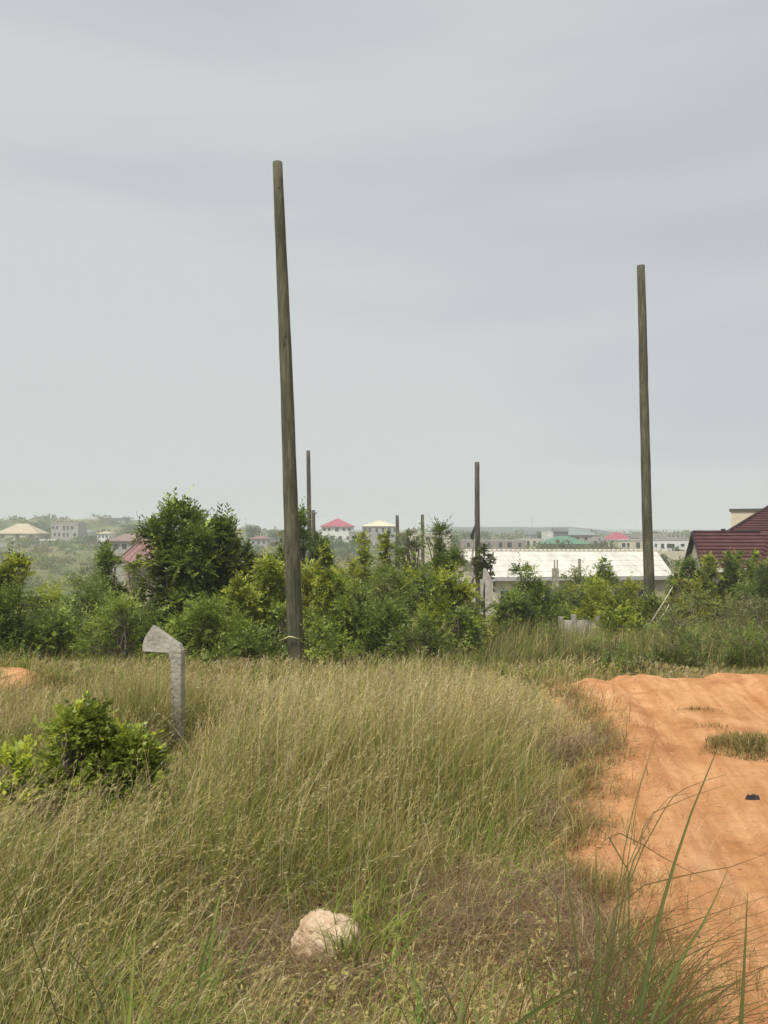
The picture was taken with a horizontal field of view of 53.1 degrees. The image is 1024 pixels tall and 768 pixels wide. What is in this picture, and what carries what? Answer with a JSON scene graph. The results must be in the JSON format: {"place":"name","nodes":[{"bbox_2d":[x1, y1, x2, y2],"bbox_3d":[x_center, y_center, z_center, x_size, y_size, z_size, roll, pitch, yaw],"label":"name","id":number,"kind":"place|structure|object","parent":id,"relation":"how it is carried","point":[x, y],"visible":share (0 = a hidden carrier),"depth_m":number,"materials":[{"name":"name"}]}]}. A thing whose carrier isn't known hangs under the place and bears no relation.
{"place":"outdoors","nodes":[
{"label":"outdoors","id":0,"kind":"place"},
{"bbox_2d":[0,519,767,1023],"bbox_3d":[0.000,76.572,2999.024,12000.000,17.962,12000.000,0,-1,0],"label":"ground","id":1,"kind":"structure","parent":0,"point":[80,557],"depth_m":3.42,"materials":[{"name":"green plant"}]},
{"bbox_2d":[0,667,39,692],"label":"bare soil","id":2,"kind":"structure","parent":1,"relation":"on","point":[20,671],"depth_m":9.82,"materials":[{"name":"soil"}]},
{"bbox_2d":[0,734,49,840],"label":"leafy shrub","id":3,"kind":"object","parent":1,"relation":"on","point":[17,765],"visible":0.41,"depth_m":4.51,"materials":[{"name":"green plant"}]},
{"bbox_2d":[0,524,49,540],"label":"hillside house","id":4,"kind":"structure","parent":1,"relation":"on","point":[21,530],"depth_m":301.08,"materials":[{"name":"grey"}]},
{"bbox_2d":[0,579,56,662],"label":"bush","id":5,"kind":"object","parent":1,"relation":"on","point":[14,631],"visible":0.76,"depth_m":14.96,"materials":[{"name":"green plant"}]},
{"bbox_2d":[0,858,59,1023],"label":"grass stalk","id":6,"kind":"object","parent":1,"relation":"on","point":[33,948],"depth_m":2.07,"materials":[{"name":"plant"}]},
{"bbox_2d":[0,541,71,652],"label":"bush","id":7,"kind":"object","parent":1,"relation":"on","point":[13,562],"visible":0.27,"depth_m":18.82,"materials":[{"name":"green plant"}]},
{"bbox_2d":[19,594,93,661],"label":"bush","id":8,"kind":"object","parent":1,"relation":"on","point":[59,635],"visible":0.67,"depth_m":15.27,"materials":[{"name":"green plant"}]},
{"bbox_2d":[51,523,86,538],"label":"unfinished house","id":9,"kind":"structure","parent":1,"relation":"on","point":[65,530],"depth_m":299.91,"materials":[{"name":"concrete"}]},
{"bbox_2d":[14,553,147,658],"bbox_3d":[-6.813,2.271,16.991,3.393,2.773,2.710,0,-1,0],"label":"bush","id":10,"kind":"object","parent":1,"relation":"on","point":[90,593],"visible":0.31,"depth_m":17.00,"materials":[{"name":"green plant"}]},
{"bbox_2d":[72,535,99,543],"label":"tree","id":11,"kind":"object","parent":1,"relation":"on","point":[87,537],"visible":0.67,"depth_m":279.21,"materials":[{"name":"green plant"}]},
{"bbox_2d":[26,691,180,826],"bbox_3d":[-1.853,1.708,5.065,1.073,1.069,0.821,0,-1,0],"label":"leafy shrub","id":12,"kind":"object","parent":1,"relation":"on","point":[88,730],"visible":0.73,"depth_m":4.94,"materials":[{"name":"green plant"}]},
{"bbox_2d":[96,532,116,541],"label":"hillside house","id":13,"kind":"structure","parent":1,"relation":"on","point":[103,536],"depth_m":299.86,"materials":[{"name":"grey"}]},
{"bbox_2d":[84,540,130,645],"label":"bush","id":14,"kind":"object","parent":1,"relation":"on","point":[108,559],"visible":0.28,"depth_m":22.94,"materials":[{"name":"green plant"}]},
{"bbox_2d":[66,580,168,662],"bbox_3d":[-5.096,2.302,14.985,2.205,2.003,1.513,0,-1,-17],"label":"bush","id":15,"kind":"object","parent":1,"relation":"on","point":[117,617],"visible":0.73,"depth_m":14.77,"materials":[{"name":"green plant"}]},
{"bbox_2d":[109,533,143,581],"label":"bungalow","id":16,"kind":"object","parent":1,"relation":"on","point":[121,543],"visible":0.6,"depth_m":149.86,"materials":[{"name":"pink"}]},
{"bbox_2d":[114,552,152,650],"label":"bush","id":17,"kind":"object","parent":1,"relation":"on","point":[132,586],"visible":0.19,"depth_m":19.86,"materials":[{"name":"green plant"}]},
{"bbox_2d":[24,925,249,1023],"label":"grass tuft","id":18,"kind":"object","parent":1,"relation":"on","point":[129,1010],"visible":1,"depth_m":2.22,"materials":[{"name":"plant"}]},
{"bbox_2d":[115,539,175,613],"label":"gabled house","id":19,"kind":"structure","parent":1,"relation":"on","point":[132,551],"depth_m":80.05,"materials":[{"name":"pink"}]},
{"bbox_2d":[142,625,184,753],"bbox_3d":[-1.921,1.647,6.679,0.374,1.310,0.080,0,-1,12],"label":"boundary post","id":20,"kind":"object","parent":1,"relation":"on","point":[157,639],"visible":0.73,"depth_m":6.63,"materials":[{"name":"concrete"}]},
{"bbox_2d":[118,485,231,656],"bbox_3d":[-4.657,1.568,17.810,3.090,4.485,2.362,-1,-2,33],"label":"bushy tree","id":21,"kind":"object","parent":1,"relation":"on","point":[179,565],"visible":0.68,"depth_m":17.55,"materials":[{"name":"green plant"}]},
{"bbox_2d":[139,587,278,663],"bbox_3d":[-3.082,2.315,14.005,2.870,1.969,1.391,-1,-2,23],"label":"bush","id":22,"kind":"object","parent":1,"relation":"on","point":[190,623],"visible":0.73,"depth_m":13.95,"materials":[{"name":"green plant"}]},
{"bbox_2d":[169,882,276,1019],"bbox_3d":[-0.596,1.679,2.895,0.424,0.808,1.093,0,-1,-15],"label":"grass tuft","id":23,"kind":"object","parent":1,"relation":"on","point":[210,961],"visible":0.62,"depth_m":2.81,"materials":[{"name":"plant"}]},
{"bbox_2d":[190,503,263,653],"bbox_3d":[-3.776,1.723,18.478,2.153,3.925,1.951,0,-1,0],"label":"bushy tree","id":24,"kind":"object","parent":1,"relation":"on","point":[234,554],"visible":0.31,"depth_m":18.20,"materials":[{"name":"green plant"}]},
{"bbox_2d":[216,569,271,653],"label":"bush","id":25,"kind":"object","parent":1,"relation":"on","point":[247,597],"visible":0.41,"depth_m":15.92,"materials":[{"name":"green plant"}]},
{"bbox_2d":[202,617,287,669],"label":"bush","id":26,"kind":"object","parent":1,"relation":"on","point":[250,645],"visible":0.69,"depth_m":13.56,"materials":[{"name":"green plant"}]},
{"bbox_2d":[243,524,261,539],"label":"tree","id":27,"kind":"object","parent":1,"relation":"on","point":[251,529],"visible":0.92,"depth_m":249.13,"materials":[{"name":"green plant"}]},
{"bbox_2d":[248,536,271,550],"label":"hillside house","id":28,"kind":"structure","parent":1,"relation":"on","point":[262,541],"depth_m":239.84,"materials":[{"name":"grey"}]},
{"bbox_2d":[246,545,304,654],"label":"bush","id":29,"kind":"object","parent":1,"relation":"on","point":[269,574],"visible":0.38,"depth_m":16.70,"materials":[{"name":"green plant"}]},
{"bbox_2d":[262,597,312,657],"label":"bush","id":30,"kind":"object","parent":1,"relation":"on","point":[278,616],"visible":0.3,"depth_m":14.65,"materials":[{"name":"green plant"}]},
{"bbox_2d":[270,526,306,634],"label":"bush","id":31,"kind":"object","parent":1,"relation":"on","point":[280,548],"visible":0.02,"depth_m":20.74,"materials":[{"name":"green plant"}]},
{"bbox_2d":[273,160,304,665],"bbox_3d":[-1.679,-1.444,13.607,0.637,9.648,0.394,0,-1,0],"label":"timber pole","id":32,"kind":"object","parent":1,"relation":"on","point":[295,633],"visible":0.93,"depth_m":13.54,"materials":[{"name":"wood"}]},
{"bbox_2d":[266,496,337,590],"bbox_3d":[-2.722,2.033,24.806,2.852,5.127,2.093,0,-1,0],"label":"bushy tree","id":33,"kind":"object","parent":1,"relation":"on","point":[302,517],"visible":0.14,"depth_m":24.69,"materials":[{"name":"green plant"}]},
{"bbox_2d":[284,557,325,648],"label":"bush","id":34,"kind":"object","parent":1,"relation":"on","point":[306,590],"visible":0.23,"depth_m":17.80,"materials":[{"name":"green plant"}]},
{"bbox_2d":[306,450,311,561],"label":"timber pole","id":35,"kind":"object","parent":1,"relation":"on","point":[308,480],"visible":0.37,"depth_m":45.95,"materials":[{"name":"wood"}]},
{"bbox_2d":[279,613,360,666],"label":"bush","id":36,"kind":"object","parent":1,"relation":"on","point":[322,642],"visible":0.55,"depth_m":14.03,"materials":[{"name":"green plant"}]},
{"bbox_2d":[291,909,359,965],"bbox_3d":[-0.239,1.753,3.183,0.299,0.178,0.226,10,1,-22],"label":"stone","id":37,"kind":"object","parent":1,"relation":"on","point":[322,917],"visible":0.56,"depth_m":3.12,"materials":[{"name":"stone"}]},
{"bbox_2d":[305,530,353,636],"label":"bush","id":38,"kind":"object","parent":1,"relation":"on","point":[325,558],"visible":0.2,"depth_m":20.70,"materials":[{"name":"green plant"}]},
{"bbox_2d":[322,535,345,553],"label":"tree","id":39,"kind":"object","parent":1,"relation":"on","point":[336,542],"visible":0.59,"depth_m":229.46,"materials":[{"name":"green plant"}]},
{"bbox_2d":[319,518,355,544],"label":"hillside house","id":40,"kind":"structure","parent":1,"relation":"on","point":[338,528],"depth_m":284.91,"materials":[{"name":"grey"}]},
{"bbox_2d":[302,564,375,658],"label":"bush","id":41,"kind":"object","parent":1,"relation":"on","point":[328,577],"visible":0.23,"depth_m":16.27,"materials":[{"name":"green plant"}]},
{"bbox_2d":[0,513,691,631],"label":"scrub","id":42,"kind":"object","parent":1,"relation":"on","point":[102,520],"visible":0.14,"depth_m":238.69,"materials":[{"name":"green plant"}]},
{"bbox_2d":[314,573,398,656],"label":"bush","id":43,"kind":"object","parent":1,"relation":"on","point":[353,619],"visible":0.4,"depth_m":15.97,"materials":[{"name":"green plant"}]},
{"bbox_2d":[339,529,375,597],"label":"bush","id":44,"kind":"object","parent":1,"relation":"on","point":[363,555],"visible":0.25,"depth_m":21.93,"materials":[{"name":"green plant"}]},
{"bbox_2d":[361,521,395,544],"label":"hillside house","id":45,"kind":"structure","parent":1,"relation":"on","point":[374,528],"depth_m":269.91,"materials":[{"name":"grey"}]},
{"bbox_2d":[364,529,402,598],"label":"bush","id":46,"kind":"object","parent":1,"relation":"on","point":[385,548],"visible":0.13,"depth_m":21.45,"materials":[{"name":"green plant"}]},
{"bbox_2d":[0,613,767,672],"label":"long weeds","id":47,"kind":"object","parent":1,"relation":"on","point":[539,648],"visible":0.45,"depth_m":13.65,"materials":[{"name":"green plant"}]},
{"bbox_2d":[348,556,427,631],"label":"bush","id":48,"kind":"object","parent":1,"relation":"on","point":[389,575],"visible":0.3,"depth_m":17.80,"materials":[{"name":"green plant"}]},
{"bbox_2d":[348,587,436,663],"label":"bush","id":49,"kind":"object","parent":1,"relation":"on","point":[386,613],"visible":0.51,"depth_m":14.90,"materials":[{"name":"green plant"}]},
{"bbox_2d":[384,560,430,629],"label":"bush","id":50,"kind":"object","parent":1,"relation":"on","point":[416,582],"visible":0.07,"depth_m":18.76,"materials":[{"name":"green plant"}]},
{"bbox_2d":[390,526,427,578],"bbox_3d":[0.966,2.833,30.013,1.671,4.759,1.740,0,-1,0],"label":"sapling","id":51,"kind":"object","parent":1,"relation":"on","point":[408,532],"visible":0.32,"depth_m":29.87,"materials":[{"name":"green plant"}]},
{"bbox_2d":[377,609,471,667],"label":"bush","id":52,"kind":"object","parent":1,"relation":"on","point":[422,638],"visible":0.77,"depth_m":14.09,"materials":[{"name":"green plant"}]},
{"bbox_2d":[409,534,450,562],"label":"wall ruin","id":53,"kind":"object","parent":1,"relation":"on","point":[427,537],"depth_m":189.86,"materials":[{"name":"concrete"}]},
{"bbox_2d":[404,514,482,627],"bbox_3d":[1.436,1.959,19.928,2.413,3.865,1.596,-1,-2,38],"label":"bush","id":54,"kind":"object","parent":1,"relation":"on","point":[440,555],"visible":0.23,"depth_m":19.82,"materials":[{"name":"green plant"}]},
{"bbox_2d":[398,556,504,655],"bbox_3d":[1.419,2.272,16.421,2.372,2.716,1.837,1,-2,-38],"label":"bush","id":55,"kind":"object","parent":1,"relation":"on","point":[449,593],"visible":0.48,"depth_m":16.35,"materials":[{"name":"green plant"}]},
{"bbox_2d":[457,761,462,890],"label":"grass stalk","id":56,"kind":"object","parent":1,"relation":"on","point":[460,823],"depth_m":3.80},
{"bbox_2d":[437,602,491,659],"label":"bush","id":57,"kind":"object","parent":1,"relation":"on","point":[471,634],"visible":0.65,"depth_m":15.40,"materials":[{"name":"green plant"}]},
{"bbox_2d":[358,899,589,1023],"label":"grass tuft","id":58,"kind":"object","parent":1,"relation":"on","point":[448,997],"visible":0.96,"depth_m":2.16,"materials":[{"name":"plant"}]},
{"bbox_2d":[475,462,480,632],"bbox_3d":[4.658,2.090,37.957,0.355,9.134,0.326,0,-1,0],"label":"timber pole","id":59,"kind":"object","parent":1,"relation":"on","point":[477,512],"visible":0.55,"depth_m":37.91,"materials":[{"name":"wood"}]},
{"bbox_2d":[469,540,497,613],"bbox_3d":[4.000,3.125,30.855,1.124,3.984,1.106,0,-1,0],"label":"sapling","id":60,"kind":"object","parent":1,"relation":"on","point":[481,563],"visible":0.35,"depth_m":30.84,"materials":[{"name":"green plant"}]},
{"bbox_2d":[480,568,492,636],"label":"wall pier","id":61,"kind":"structure","parent":1,"relation":"on","point":[486,587],"depth_m":28.74,"materials":[{"name":"concrete"}]},
{"bbox_2d":[459,537,525,550],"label":"unfinished building","id":62,"kind":"structure","parent":1,"relation":"on","point":[507,544],"depth_m":184.85,"materials":[{"name":"concrete"}]},
{"bbox_2d":[481,586,551,645],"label":"bush","id":63,"kind":"object","parent":1,"relation":"on","point":[525,613],"visible":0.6,"depth_m":21.82,"materials":[{"name":"green plant"}]},
{"bbox_2d":[485,552,571,637],"bbox_3d":[4.460,2.801,23.923,2.834,3.140,2.032,0,-1,0],"label":"bush","id":64,"kind":"object","parent":1,"relation":"on","point":[537,600],"visible":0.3,"depth_m":23.83,"materials":[{"name":"green plant"}]},
{"bbox_2d":[516,538,543,548],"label":"unfinished building","id":65,"kind":"structure","parent":1,"relation":"on","point":[529,541],"depth_m":199.85,"materials":[{"name":"concrete"}]},
{"bbox_2d":[513,618,582,656],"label":"bush","id":66,"kind":"object","parent":1,"relation":"on","point":[547,631],"visible":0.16,"depth_m":15.14,"materials":[{"name":"green plant"}]},
{"bbox_2d":[432,549,672,612],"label":"white roofed shed","id":67,"kind":"structure","parent":1,"relation":"on","point":[625,563],"depth_m":58.72,"materials":[{"name":"grey"}]},
{"bbox_2d":[552,560,558,593],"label":"unfinished column","id":68,"kind":"structure","parent":1,"relation":"on","point":[554,579],"depth_m":49.73,"materials":[{"name":"concrete"}]},
{"bbox_2d":[551,528,568,536],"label":"building","id":69,"kind":"structure","parent":1,"relation":"on","point":[560,531],"depth_m":212.92,"materials":[{"name":"concrete"}]},
{"bbox_2d":[515,974,605,1023],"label":"tall grass","id":70,"kind":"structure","parent":1,"relation":"on","point":[538,1009],"depth_m":1.91,"materials":[{"name":"plant"}]},
{"bbox_2d":[535,536,590,548],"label":"village house","id":71,"kind":"structure","parent":1,"relation":"on","point":[576,542],"depth_m":190.87,"materials":[{"name":"grey"}]},
{"bbox_2d":[543,557,591,627],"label":"bush","id":72,"kind":"object","parent":1,"relation":"on","point":[558,596],"visible":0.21,"depth_m":27.69,"materials":[{"name":"green plant"}]},
{"bbox_2d":[558,614,601,637],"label":"block wall","id":73,"kind":"structure","parent":1,"relation":"on","point":[573,621],"depth_m":22.84,"materials":[{"name":"concrete"}]},
{"bbox_2d":[568,528,597,540],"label":"village house","id":74,"kind":"structure","parent":1,"relation":"on","point":[582,534],"depth_m":221.90,"materials":[{"name":"grey"}]},
{"bbox_2d":[548,566,621,629],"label":"bush","id":75,"kind":"object","parent":1,"relation":"on","point":[595,585],"visible":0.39,"depth_m":23.43,"materials":[{"name":"green plant"}]},
{"bbox_2d":[434,725,767,1023],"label":"grass tuft","id":76,"kind":"object","parent":1,"relation":"on","point":[642,998],"visible":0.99,"depth_m":2.21,"materials":[{"name":"plant"}]},
{"bbox_2d":[739,893,747,1023],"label":"tall grass","id":77,"kind":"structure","parent":76,"relation":"attached to","point":[741,1015],"depth_m":1.90,"materials":[{"name":"plant"}]},
{"bbox_2d":[588,552,621,596],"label":"bush","id":78,"kind":"object","parent":1,"relation":"on","point":[610,573],"visible":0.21,"depth_m":29.01,"materials":[{"name":"green plant"}]},
{"bbox_2d":[567,623,645,672],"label":"bush","id":79,"kind":"object","parent":1,"relation":"on","point":[617,659],"visible":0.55,"depth_m":12.60,"materials":[{"name":"green plant"}]},
{"bbox_2d":[586,571,643,632],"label":"bush","id":80,"kind":"object","parent":1,"relation":"on","point":[630,594],"visible":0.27,"depth_m":21.48,"materials":[{"name":"green plant"}]},
{"bbox_2d":[604,532,628,538],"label":"village house","id":81,"kind":"structure","parent":1,"relation":"on","point":[616,535],"depth_m":206.57,"materials":[{"name":"red"}]},
{"bbox_2d":[592,599,656,649],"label":"bush","id":82,"kind":"object","parent":1,"relation":"on","point":[624,615],"visible":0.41,"depth_m":17.46,"materials":[{"name":"green plant"}]},
{"bbox_2d":[607,539,642,548],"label":"unfinished building","id":83,"kind":"structure","parent":1,"relation":"on","point":[631,543],"depth_m":174.87,"materials":[{"name":"concrete"}]},
{"bbox_2d":[637,264,654,618],"bbox_3d":[7.028,-1.267,20.541,0.432,10.738,0.308,0,-1,0],"label":"timber pole","id":84,"kind":"object","parent":1,"relation":"on","point":[648,555],"visible":0.86,"depth_m":20.47,"materials":[{"name":"wood"}]},
{"bbox_2d":[629,533,685,538],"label":"unfinished building","id":85,"kind":"structure","parent":1,"relation":"on","point":[655,536],"depth_m":186.18,"materials":[{"name":"concrete"}]},
{"bbox_2d":[628,584,700,630],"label":"bush","id":86,"kind":"object","parent":1,"relation":"on","point":[656,601],"visible":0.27,"depth_m":20.00,"materials":[{"name":"green plant"}]},
{"bbox_2d":[618,620,713,674],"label":"bush","id":87,"kind":"object","parent":1,"relation":"on","point":[660,655],"visible":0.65,"depth_m":12.15,"materials":[{"name":"green plant"}]},
{"bbox_2d":[627,595,712,644],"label":"bush","id":88,"kind":"object","parent":1,"relation":"on","point":[670,623],"visible":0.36,"depth_m":17.15,"materials":[{"name":"green plant"}]},
{"bbox_2d":[653,539,688,550],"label":"unfinished building","id":89,"kind":"structure","parent":1,"relation":"on","point":[662,544],"depth_m":169.86,"materials":[{"name":"concrete"}]},
{"bbox_2d":[657,551,685,563],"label":"boundary wall","id":90,"kind":"structure","parent":1,"relation":"on","point":[673,555],"depth_m":139.75,"materials":[{"name":"paint"}]},
{"bbox_2d":[662,553,713,626],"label":"bush","id":91,"kind":"object","parent":1,"relation":"on","point":[690,564],"visible":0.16,"depth_m":31.02,"materials":[{"name":"green plant"}]},
{"bbox_2d":[659,568,718,630],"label":"bush","id":92,"kind":"object","parent":1,"relation":"on","point":[693,585],"visible":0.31,"depth_m":23.71,"materials":[{"name":"green plant"}]},
{"bbox_2d":[661,621,739,667],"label":"bush","id":93,"kind":"object","parent":1,"relation":"on","point":[713,640],"visible":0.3,"depth_m":13.40,"materials":[{"name":"green plant"}]},
{"bbox_2d":[698,552,735,629],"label":"bush","id":94,"kind":"object","parent":1,"relation":"on","point":[708,562],"visible":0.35,"depth_m":31.26,"materials":[{"name":"green plant"}]},
{"bbox_2d":[676,574,767,641],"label":"bush","id":95,"kind":"object","parent":1,"relation":"on","point":[727,604],"visible":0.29,"depth_m":18.17,"materials":[{"name":"green plant"}]},
{"bbox_2d":[684,505,767,608],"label":"maroon roofed house","id":96,"kind":"structure","parent":1,"relation":"on","point":[748,529],"depth_m":45.69,"materials":[{"name":"tile"}]},
{"bbox_2d":[716,548,741,628],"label":"bush","id":97,"kind":"object","parent":1,"relation":"on","point":[726,573],"visible":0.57,"depth_m":31.57,"materials":[{"name":"green plant"}]},
{"bbox_2d":[726,548,754,616],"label":"bush","id":98,"kind":"object","parent":1,"relation":"on","point":[737,558],"visible":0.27,"depth_m":31.77,"materials":[{"name":"green plant"}]},
{"bbox_2d":[714,618,767,670],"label":"bush","id":99,"kind":"object","parent":1,"relation":"on","point":[743,654],"visible":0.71,"depth_m":12.63,"materials":[{"name":"green plant"}]},
{"bbox_2d":[720,555,767,632],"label":"bush","id":100,"kind":"object","parent":1,"relation":"on","point":[759,588],"visible":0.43,"depth_m":28.67,"materials":[{"name":"green plant"}]},
{"bbox_2d":[722,595,767,645],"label":"bush","id":101,"kind":"object","parent":1,"relation":"on","point":[739,623],"visible":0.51,"depth_m":15.89,"materials":[{"name":"green plant"}]},
{"bbox_2d":[742,548,767,584],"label":"bush","id":102,"kind":"object","parent":1,"relation":"on","point":[754,560],"visible":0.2,"depth_m":31.89,"materials":[{"name":"green plant"}]},
{"bbox_2d":[0,0,767,529],"label":"sky","id":103,"kind":"structure","parent":0,"point":[476,192],"materials":[{"name":"grey"}]},
{"bbox_2d":[265,529,700,532],"bbox_3d":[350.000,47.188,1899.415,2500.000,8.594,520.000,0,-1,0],"label":"hills","id":104,"kind":"structure","parent":0,"point":[611,530],"depth_m":1747.77,"materials":[{"name":"plant"}]},
{"bbox_2d":[428,527,625,533],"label":"hills","id":105,"kind":"structure","parent":0,"point":[498,530],"depth_m":787.89,"materials":[{"name":"plant"}]},
{"bbox_2d":[547,672,767,1023],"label":"dirt track","id":106,"kind":"structure","parent":0,"point":[734,818],"depth_m":4.76,"materials":[{"name":"soil"}]},
{"bbox_2d":[545,674,767,1021],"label":"grit","id":107,"kind":"object","parent":106,"relation":"on","point":[697,912],"visible":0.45,"depth_m":4.16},
{"bbox_2d":[697,727,767,761],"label":"grass patch","id":108,"kind":"object","parent":106,"relation":"on","point":[759,744],"visible":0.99,"depth_m":6.30,"materials":[{"name":"plant"}]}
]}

